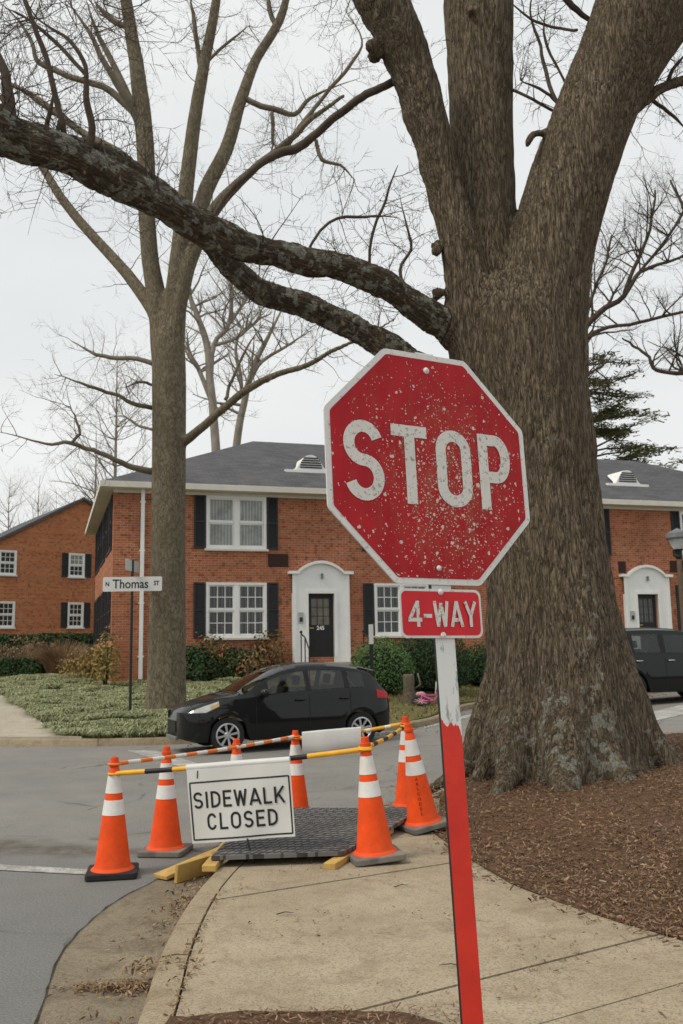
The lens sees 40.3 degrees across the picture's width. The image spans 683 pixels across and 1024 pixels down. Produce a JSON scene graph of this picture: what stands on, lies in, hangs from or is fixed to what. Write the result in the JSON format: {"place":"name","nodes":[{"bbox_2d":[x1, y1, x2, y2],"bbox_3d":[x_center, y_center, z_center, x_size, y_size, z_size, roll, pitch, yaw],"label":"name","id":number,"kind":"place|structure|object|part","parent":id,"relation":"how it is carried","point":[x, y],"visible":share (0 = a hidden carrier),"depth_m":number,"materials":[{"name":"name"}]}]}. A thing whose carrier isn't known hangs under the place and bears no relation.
{"place":"outdoors","nodes":[
{"label":"outdoors","id":0,"kind":"place"},
{"bbox_2d":[0,695,81,738],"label":"path","id":1,"kind":"structure","parent":0,"point":[16,722],"depth_m":19.06,"materials":[{"name":"concrete"}]},
{"bbox_2d":[121,216,284,451],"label":"bare tree","id":2,"kind":"object","parent":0,"point":[209,351],"visible":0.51,"depth_m":47.77,"materials":[{"name":"plant"}]},
{"bbox_2d":[0,676,479,737],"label":"lawn","id":3,"kind":"structure","parent":0,"point":[462,692],"depth_m":23.22,"materials":[{"name":"green plant"}]},
{"bbox_2d":[0,462,41,531],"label":"bare tree","id":4,"kind":"object","parent":3,"relation":"on","point":[8,511],"visible":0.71,"depth_m":96.25,"materials":[{"name":"brown plant"}]},
{"bbox_2d":[0,657,45,676],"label":"hedge","id":5,"kind":"object","parent":3,"relation":"on","point":[9,666],"visible":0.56,"depth_m":35.29,"materials":[{"name":"green plant"}]},
{"bbox_2d":[0,633,64,657],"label":"dry bush","id":6,"kind":"object","parent":3,"relation":"on","point":[9,653],"visible":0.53,"depth_m":36.93,"materials":[{"name":"brown plant"}]},
{"bbox_2d":[2,450,62,523],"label":"bare tree","id":7,"kind":"object","parent":3,"relation":"on","point":[38,504],"visible":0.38,"depth_m":85.91,"materials":[{"name":"plant"}]},
{"bbox_2d":[0,632,93,663],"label":"hedge","id":8,"kind":"object","parent":3,"relation":"on","point":[86,639],"visible":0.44,"depth_m":41.72,"materials":[{"name":"green plant"}]},
{"bbox_2d":[0,497,95,636],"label":"gable house","id":9,"kind":"structure","parent":3,"relation":"on","point":[47,577],"depth_m":49.30,"materials":[{"name":"orange brick"}]},
{"bbox_2d":[0,601,15,628],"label":"window","id":10,"kind":"structure","parent":9,"relation":"in","point":[7,608],"depth_m":47.76,"materials":[{"name":"white paint"}]},
{"bbox_2d":[0,550,17,576],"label":"window","id":11,"kind":"structure","parent":9,"relation":"in","point":[8,558],"depth_m":48.13,"materials":[{"name":"white paint"}]},
{"bbox_2d":[66,602,84,628],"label":"window","id":12,"kind":"structure","parent":9,"relation":"in","point":[75,617],"depth_m":49.78,"materials":[{"name":"white paint"}]},
{"bbox_2d":[67,553,85,578],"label":"window","id":13,"kind":"structure","parent":9,"relation":"in","point":[76,567],"depth_m":50.17,"materials":[{"name":"white paint"}]},
{"bbox_2d":[21,638,94,673],"bbox_3d":[-10.678,5.501,35.660,2.969,1.497,2.852,-1,-9,0],"label":"dry bush","id":14,"kind":"object","parent":3,"relation":"on","point":[48,662],"visible":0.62,"depth_m":35.11,"materials":[{"name":"brown plant"}]},
{"bbox_2d":[54,652,100,673],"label":"dry bush","id":15,"kind":"object","parent":3,"relation":"on","point":[72,668],"visible":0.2,"depth_m":32.39,"materials":[{"name":"brown plant"}]},
{"bbox_2d":[56,646,100,678],"bbox_3d":[-8.025,4.763,29.115,1.924,1.204,1.197,-1,-9,0],"label":"shrub","id":16,"kind":"object","parent":3,"relation":"on","point":[83,673],"visible":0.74,"depth_m":28.99,"materials":[{"name":"yellow plant"}]},
{"bbox_2d":[42,410,127,507],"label":"bare tree","id":17,"kind":"object","parent":3,"relation":"on","point":[95,478],"visible":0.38,"depth_m":63.05,"materials":[{"name":"plant"}]},
{"bbox_2d":[45,304,151,552],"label":"bare tree","id":18,"kind":"object","parent":3,"relation":"on","point":[116,410],"visible":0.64,"depth_m":53.05,"materials":[{"name":"brown plant"}]},
{"bbox_2d":[88,624,124,684],"bbox_3d":[-6.780,4.187,26.919,1.067,1.967,0.941,-1,-9,0],"label":"shrub","id":19,"kind":"object","parent":3,"relation":"on","point":[104,661],"visible":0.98,"depth_m":26.75,"materials":[{"name":"yellow plant"}]},
{"bbox_2d":[0,673,241,737],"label":"ground cover","id":20,"kind":"object","parent":3,"relation":"on","point":[102,710],"visible":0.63,"depth_m":21.78,"materials":[{"name":"green plant"}]},
{"bbox_2d":[103,558,161,710],"bbox_3d":[-4.463,2.702,19.780,1.017,3.400,0.750,6,-11,-38],"label":"street name sign","id":21,"kind":"object","parent":3,"relation":"on","point":[132,583],"visible":0.99,"depth_m":19.94,"materials":[{"name":"metal"}]},
{"bbox_2d":[0,0,401,709],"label":"maple tree","id":22,"kind":"object","parent":3,"relation":"on","point":[166,308],"visible":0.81,"depth_m":21.15,"materials":[{"name":"brown plant"}]},
{"bbox_2d":[186,644,221,681],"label":"shrub","id":23,"kind":"object","parent":3,"relation":"on","point":[194,662],"visible":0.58,"depth_m":27.53,"materials":[{"name":"green plant"}]},
{"bbox_2d":[194,625,233,678],"bbox_3d":[-3.963,4.302,28.077,1.704,1.759,1.240,-1,-9,0],"label":"shrub","id":24,"kind":"object","parent":3,"relation":"on","point":[211,639],"visible":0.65,"depth_m":27.93,"materials":[{"name":"brown plant"}]},
{"bbox_2d":[213,645,264,678],"bbox_3d":[-3.202,4.609,28.274,1.751,1.114,1.147,-1,-9,0],"label":"shrub","id":25,"kind":"object","parent":3,"relation":"on","point":[228,672],"visible":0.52,"depth_m":27.92,"materials":[{"name":"green plant"}]},
{"bbox_2d":[233,650,273,680],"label":"shrub","id":26,"kind":"object","parent":3,"relation":"on","point":[256,665],"visible":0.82,"depth_m":27.70,"materials":[{"name":"brown plant"}]},
{"bbox_2d":[247,629,293,677],"bbox_3d":[-2.281,4.405,28.864,1.384,1.538,1.225,-6,-10,32],"label":"shrub","id":27,"kind":"object","parent":3,"relation":"on","point":[278,654],"visible":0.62,"depth_m":28.77,"materials":[{"name":"brown plant"}]},
{"bbox_2d":[368,624,373,677],"bbox_3d":[0.723,3.613,22.309,0.110,1.820,0.072,-1,-9,0],"label":"marker post","id":28,"kind":"object","parent":3,"relation":"on","point":[371,642],"visible":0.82,"depth_m":22.33,"materials":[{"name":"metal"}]},
{"bbox_2d":[348,635,416,691],"bbox_3d":[1.029,3.934,23.886,1.830,1.524,1.627,-1,-9,0],"label":"boxwood bush","id":29,"kind":"object","parent":3,"relation":"on","point":[389,668],"visible":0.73,"depth_m":23.45,"materials":[{"name":"green plant"}]},
{"bbox_2d":[85,441,682,682],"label":"brick apartment house","id":30,"kind":"structure","parent":3,"relation":"on","point":[272,544],"depth_m":29.91,"materials":[{"name":"red brick"}]},
{"bbox_2d":[94,599,96,643],"bbox_3d":[-9.606,4.301,36.555,0.105,1.710,1.700,2,-9,-17],"label":"window","id":31,"kind":"structure","parent":30,"relation":"in","point":[96,599],"depth_m":37.18,"materials":[{"name":"paint"}]},
{"bbox_2d":[96,531,97,574],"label":"window","id":32,"kind":"structure","parent":30,"relation":"in","point":[97,531],"depth_m":37.59,"materials":[{"name":"paint"}]},
{"bbox_2d":[99,593,101,641],"bbox_3d":[-8.533,3.771,33.160,0.105,1.710,1.700,2,-9,-17],"label":"window","id":33,"kind":"structure","parent":30,"relation":"in","point":[100,614],"depth_m":33.81,"materials":[{"name":"paint"}]},
{"bbox_2d":[100,516,103,565],"bbox_3d":[-8.580,1.047,33.570,0.105,1.680,1.700,2,-9,-17],"label":"window","id":34,"kind":"structure","parent":30,"relation":"in","point":[102,521],"depth_m":34.19,"materials":[{"name":"paint"}]},
{"bbox_2d":[105,592,107,639],"bbox_3d":[-7.432,3.226,29.669,0.105,1.710,1.700,2,-9,-17],"label":"window","id":35,"kind":"structure","parent":30,"relation":"in","point":[106,607],"depth_m":30.31,"materials":[{"name":"paint"}]},
{"bbox_2d":[107,501,110,555],"bbox_3d":[-7.480,0.502,30.079,0.105,1.680,1.700,2,-9,-17],"label":"window","id":36,"kind":"structure","parent":30,"relation":"in","point":[108,510],"depth_m":30.61,"materials":[{"name":"paint"}]},
{"bbox_2d":[204,495,268,551],"bbox_3d":[-3.323,0.371,29.436,2.040,1.755,0.170,2,-9,-17],"label":"window","id":37,"kind":"structure","parent":30,"relation":"in","point":[233,523],"depth_m":29.45,"materials":[{"name":"white paint"}]},
{"bbox_2d":[204,582,268,639],"bbox_3d":[-3.276,3.095,29.026,2.040,1.785,0.170,2,-9,-17],"label":"window","id":38,"kind":"structure","parent":30,"relation":"in","point":[241,608],"depth_m":29.05,"materials":[{"name":"white paint"}]},
{"bbox_2d":[308,594,333,656],"bbox_3d":[-0.668,3.627,29.791,0.860,2.020,0.127,2,-9,-17],"label":"door","id":39,"kind":"structure","parent":30,"relation":"in","point":[321,640],"depth_m":29.83,"materials":[{"name":"black paint"}]},
{"bbox_2d":[373,583,427,637],"bbox_3d":[1.993,3.250,30.667,2.040,1.785,0.170,2,-9,-17],"label":"window","id":40,"kind":"structure","parent":30,"relation":"in","point":[386,603],"depth_m":30.57,"materials":[{"name":"white paint"}]},
{"bbox_2d":[638,594,657,650],"bbox_3d":[10.993,3.970,33.422,0.860,2.020,0.127,2,-9,-17],"label":"door","id":41,"kind":"structure","parent":30,"relation":"in","point":[646,602],"depth_m":33.52,"materials":[{"name":"black paint"}]},
{"bbox_2d":[679,511,682,554],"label":"window","id":42,"kind":"structure","parent":30,"relation":"in","point":[680,512],"depth_m":34.48,"materials":[{"name":"white paint"}]},
{"bbox_2d":[402,673,420,703],"bbox_3d":[1.610,4.183,22.008,0.395,0.734,0.425,7,-12,-44],"label":"stump","id":43,"kind":"object","parent":3,"relation":"on","point":[408,689],"visible":0.91,"depth_m":21.92,"materials":[{"name":"wood"}]},
{"bbox_2d":[411,684,437,705],"bbox_3d":[2.102,4.241,21.701,1.008,0.528,0.805,5,-11,-36],"label":"bicycle","id":44,"kind":"object","parent":3,"relation":"on","point":[423,696],"visible":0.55,"depth_m":21.71,"materials":[{"name":"pink metal"}]},
{"bbox_2d":[395,638,476,690],"bbox_3d":[2.455,4.011,25.285,2.446,1.783,1.800,-1,-9,0],"label":"boxwood bush","id":45,"kind":"object","parent":3,"relation":"on","point":[422,653],"visible":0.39,"depth_m":24.76,"materials":[{"name":"green plant"}]},
{"bbox_2d":[457,641,486,683],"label":"boxwood bush","id":46,"kind":"object","parent":3,"relation":"on","point":[478,661],"visible":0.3,"depth_m":26.80,"materials":[{"name":"green plant"}]},
{"bbox_2d":[588,351,682,468],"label":"cedar tree","id":47,"kind":"object","parent":3,"relation":"on","point":[606,412],"visible":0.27,"depth_m":51.05,"materials":[{"name":"green plant"}]},
{"bbox_2d":[603,159,682,379],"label":"bare tree","id":48,"kind":"object","parent":3,"relation":"on","point":[676,355],"visible":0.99,"depth_m":41.42,"materials":[{"name":"brown plant"}]},
{"bbox_2d":[186,277,315,445],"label":"bare tree","id":49,"kind":"object","parent":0,"point":[255,366],"visible":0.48,"depth_m":51.63,"materials":[{"name":"plant"}]},
{"bbox_2d":[0,692,682,1023],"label":"road","id":50,"kind":"structure","parent":0,"point":[52,798],"depth_m":9.65,"materials":[{"name":"grey asphalt"}]},
{"bbox_2d":[85,756,138,881],"bbox_3d":[-1.750,2.328,7.138,0.380,0.873,0.380,1,-9,-10],"label":"traffic cone","id":51,"kind":"object","parent":50,"relation":"on","point":[112,861],"visible":0.94,"depth_m":7.04,"materials":[{"name":"orange plastic"}]},
{"bbox_2d":[108,747,372,775],"bbox_3d":[-0.784,1.887,7.033,2.059,0.217,0.111,-2,-9,9],"label":"barrier bar","id":52,"kind":"object","parent":51,"relation":"attached to","point":[292,758],"visible":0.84,"depth_m":6.96,"materials":[{"name":"yellow plastic"}]},
{"bbox_2d":[186,756,294,863],"bbox_3d":[-0.753,2.237,6.895,0.845,0.822,0.109,-3,-9,10],"label":"sidewalk closed sign","id":53,"kind":"object","parent":52,"relation":"hanging from","point":[240,800],"visible":0.95,"depth_m":6.89,"materials":[{"name":"white plastic"}]},
{"bbox_2d":[38,860,227,1023],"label":"gutter","id":54,"kind":"object","parent":50,"relation":"on","point":[91,943],"visible":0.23,"depth_m":5.18,"materials":[{"name":"concrete"}]},
{"bbox_2d":[34,845,218,1023],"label":"gutter seam","id":55,"kind":"object","parent":54,"relation":"on","point":[47,987],"visible":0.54,"depth_m":5.20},
{"bbox_2d":[154,847,216,879],"bbox_3d":[-1.129,2.686,7.126,0.150,0.118,0.662,-8,-11,40],"label":"plank","id":56,"kind":"object","parent":54,"relation":"on","point":[167,873],"visible":0.46,"depth_m":6.93,"materials":[{"name":"yellow wood"}]},
{"bbox_2d":[174,854,212,883],"bbox_3d":[-1.080,2.649,6.923,0.046,0.146,0.411,-7,-11,37],"label":"plank","id":57,"kind":"object","parent":54,"relation":"on","point":[188,870],"visible":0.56,"depth_m":6.85,"materials":[{"name":"yellow wood"}]},
{"bbox_2d":[137,746,192,857],"bbox_3d":[-1.488,2.436,7.889,0.380,0.873,0.380,-2,-9,8],"label":"traffic cone","id":58,"kind":"object","parent":50,"relation":"on","point":[165,840],"visible":0.94,"depth_m":7.78,"materials":[{"name":"plastic"}]},
{"bbox_2d":[220,738,241,842],"bbox_3d":[-0.956,2.513,8.473,0.380,0.873,0.380,2,-9,-20],"label":"traffic cone","id":59,"kind":"object","parent":50,"relation":"on","point":[236,754],"visible":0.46,"depth_m":8.49,"materials":[{"name":"plastic"}]},
{"bbox_2d":[107,735,300,765],"bbox_3d":[-1.109,2.104,8.242,0.110,0.051,2.592,-6,-10,31],"label":"barrier bar","id":60,"kind":"object","parent":59,"relation":"attached to","point":[142,760],"visible":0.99,"depth_m":8.03,"materials":[{"name":"plastic"}]},
{"bbox_2d":[291,722,410,739],"bbox_3d":[0.081,2.158,9.166,1.229,0.182,0.111,-3,-9,14],"label":"barrier bar","id":61,"kind":"object","parent":60,"relation":"attached to","point":[377,728],"visible":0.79,"depth_m":9.09,"materials":[{"name":"plastic"}]},
{"bbox_2d":[302,727,360,751],"bbox_3d":[-0.098,2.231,9.122,0.589,0.240,0.077,-2,-9,5],"label":"sign","id":62,"kind":"object","parent":61,"relation":"hanging from","point":[325,740],"visible":0.95,"depth_m":9.09,"materials":[{"name":"white plastic"}]},
{"bbox_2d":[166,662,389,752],"bbox_3d":[-1.141,3.429,16.640,3.858,1.453,2.012,3,-9,-23],"label":"hatchback car","id":63,"kind":"object","parent":50,"relation":"on","point":[261,711],"visible":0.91,"depth_m":16.00,"materials":[{"name":"black metal"}]},
{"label":"rear window","id":64,"kind":"part","parent":63,"relation":"part of","materials":[{"name":"black glass"}]},
{"bbox_2d":[138,790,441,1023],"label":"kerb","id":65,"kind":"structure","parent":50,"relation":"on","point":[160,997],"depth_m":4.85,"materials":[{"name":"concrete"}]},
{"bbox_2d":[202,842,224,871],"bbox_3d":[-0.894,2.623,7.324,0.100,0.060,1.542,-1,-9,3],"label":"lumber","id":66,"kind":"object","parent":65,"relation":"on","point":[209,865],"visible":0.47,"depth_m":6.62,"materials":[{"name":"yellow wood"}]},
{"bbox_2d":[289,730,308,807],"bbox_3d":[-0.454,2.616,9.235,0.380,0.873,0.380,0,-9,-5],"label":"traffic cone","id":67,"kind":"object","parent":50,"relation":"on","point":[299,795],"visible":0.56,"depth_m":9.16,"materials":[{"name":"plastic"}]},
{"bbox_2d":[0,692,669,745],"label":"kerb","id":68,"kind":"structure","parent":50,"relation":"on","point":[135,741],"depth_m":17.34,"materials":[{"name":"concrete"}]},
{"bbox_2d":[0,704,682,873],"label":"road marking","id":69,"kind":"object","parent":50,"relation":"on","point":[669,712],"visible":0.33,"depth_m":14.44,"materials":[{"name":"paint"}]},
{"bbox_2d":[32,691,682,1023],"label":"fallen leaves","id":70,"kind":"object","parent":50,"relation":"on","point":[123,986],"depth_m":4.70,"materials":[{"name":"brown plant"}]},
{"bbox_2d":[625,628,682,695],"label":"parked car","id":71,"kind":"object","parent":50,"relation":"on","point":[660,666],"visible":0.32,"depth_m":21.76,"materials":[{"name":"black car paint"},{"name":"black rubber"},{"name":"glass"}]},
{"bbox_2d":[666,528,682,631],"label":"street lamp","id":72,"kind":"object","parent":50,"relation":"on","point":[674,537],"visible":1,"depth_m":23.71,"materials":[{"name":"metal"}]},
{"bbox_2d":[0,0,682,532],"label":"sky","id":73,"kind":"structure","parent":0,"point":[46,273],"materials":[{"name":"white"}]},
{"bbox_2d":[176,796,682,1023],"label":"sidewalk","id":74,"kind":"structure","parent":0,"point":[358,954],"depth_m":4.75,"materials":[{"name":"concrete"}]},
{"bbox_2d":[165,1010,442,1023],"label":"mulch patch","id":75,"kind":"object","parent":74,"relation":"on","point":[235,1017],"visible":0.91,"depth_m":3.88,"materials":[{"name":"brown soil"}]},
{"bbox_2d":[324,829,393,869],"bbox_3d":[0.155,2.581,7.175,0.090,0.062,1.330,-4,-9,21],"label":"lumber","id":76,"kind":"object","parent":74,"relation":"on","point":[335,862],"visible":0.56,"depth_m":6.64,"materials":[{"name":"yellow wood"}]},
{"bbox_2d":[211,807,406,859],"bbox_3d":[-0.079,2.598,7.631,1.538,0.068,2.048,-2,-9,5],"label":"ramp mat","id":77,"kind":"object","parent":76,"relation":"on","point":[325,832],"visible":0.66,"depth_m":7.16,"materials":[{"name":"grey rubber"}]},
{"bbox_2d":[348,736,405,866],"bbox_3d":[0.210,2.107,6.876,0.380,0.873,0.380,-3,-8,-12],"label":"traffic cone","id":78,"kind":"object","parent":74,"relation":"on","point":[375,845],"visible":0.98,"depth_m":6.77,"materials":[{"name":"plastic"}]},
{"bbox_2d":[358,725,404,748],"bbox_3d":[0.400,1.917,7.961,0.110,0.059,2.258,-3,-9,12],"label":"barrier bar","id":79,"kind":"object","parent":78,"relation":"attached to","point":[387,737],"visible":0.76,"depth_m":7.75,"materials":[{"name":"yellow plastic"}]},
{"bbox_2d":[389,716,409,806],"bbox_3d":[0.635,2.419,8.989,0.380,0.873,0.380,-2,-9,0],"label":"traffic cone","id":80,"kind":"object","parent":74,"relation":"on","point":[400,798],"visible":0.5,"depth_m":8.91,"materials":[{"name":"plastic"}]},
{"bbox_2d":[396,723,446,834],"bbox_3d":[0.635,2.244,7.947,0.380,0.873,0.380,-6,-6,-25],"label":"traffic cone","id":81,"kind":"object","parent":74,"relation":"on","point":[423,816],"visible":1,"depth_m":7.85,"materials":[{"name":"plastic"}]},
{"bbox_2d":[323,348,529,1023],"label":"stop sign","id":82,"kind":"object","parent":74,"relation":"on","point":[426,479],"visible":1,"depth_m":2.93,"materials":[{"name":"metal"}]},
{"bbox_2d":[176,732,682,1023],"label":"mulch bed","id":83,"kind":"object","parent":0,"point":[469,790],"visible":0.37,"depth_m":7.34,"materials":[{"name":"brown wood"}]},
{"bbox_2d":[0,0,682,793],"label":"oak tree","id":84,"kind":"object","parent":83,"relation":"on","point":[562,702],"visible":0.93,"depth_m":10.53,"materials":[{"name":"brown plant"}]},
{"bbox_2d":[588,141,682,400],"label":"bare tree","id":85,"kind":"object","parent":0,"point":[598,313],"visible":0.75,"depth_m":46.12,"materials":[{"name":"brown plant"}]}
]}

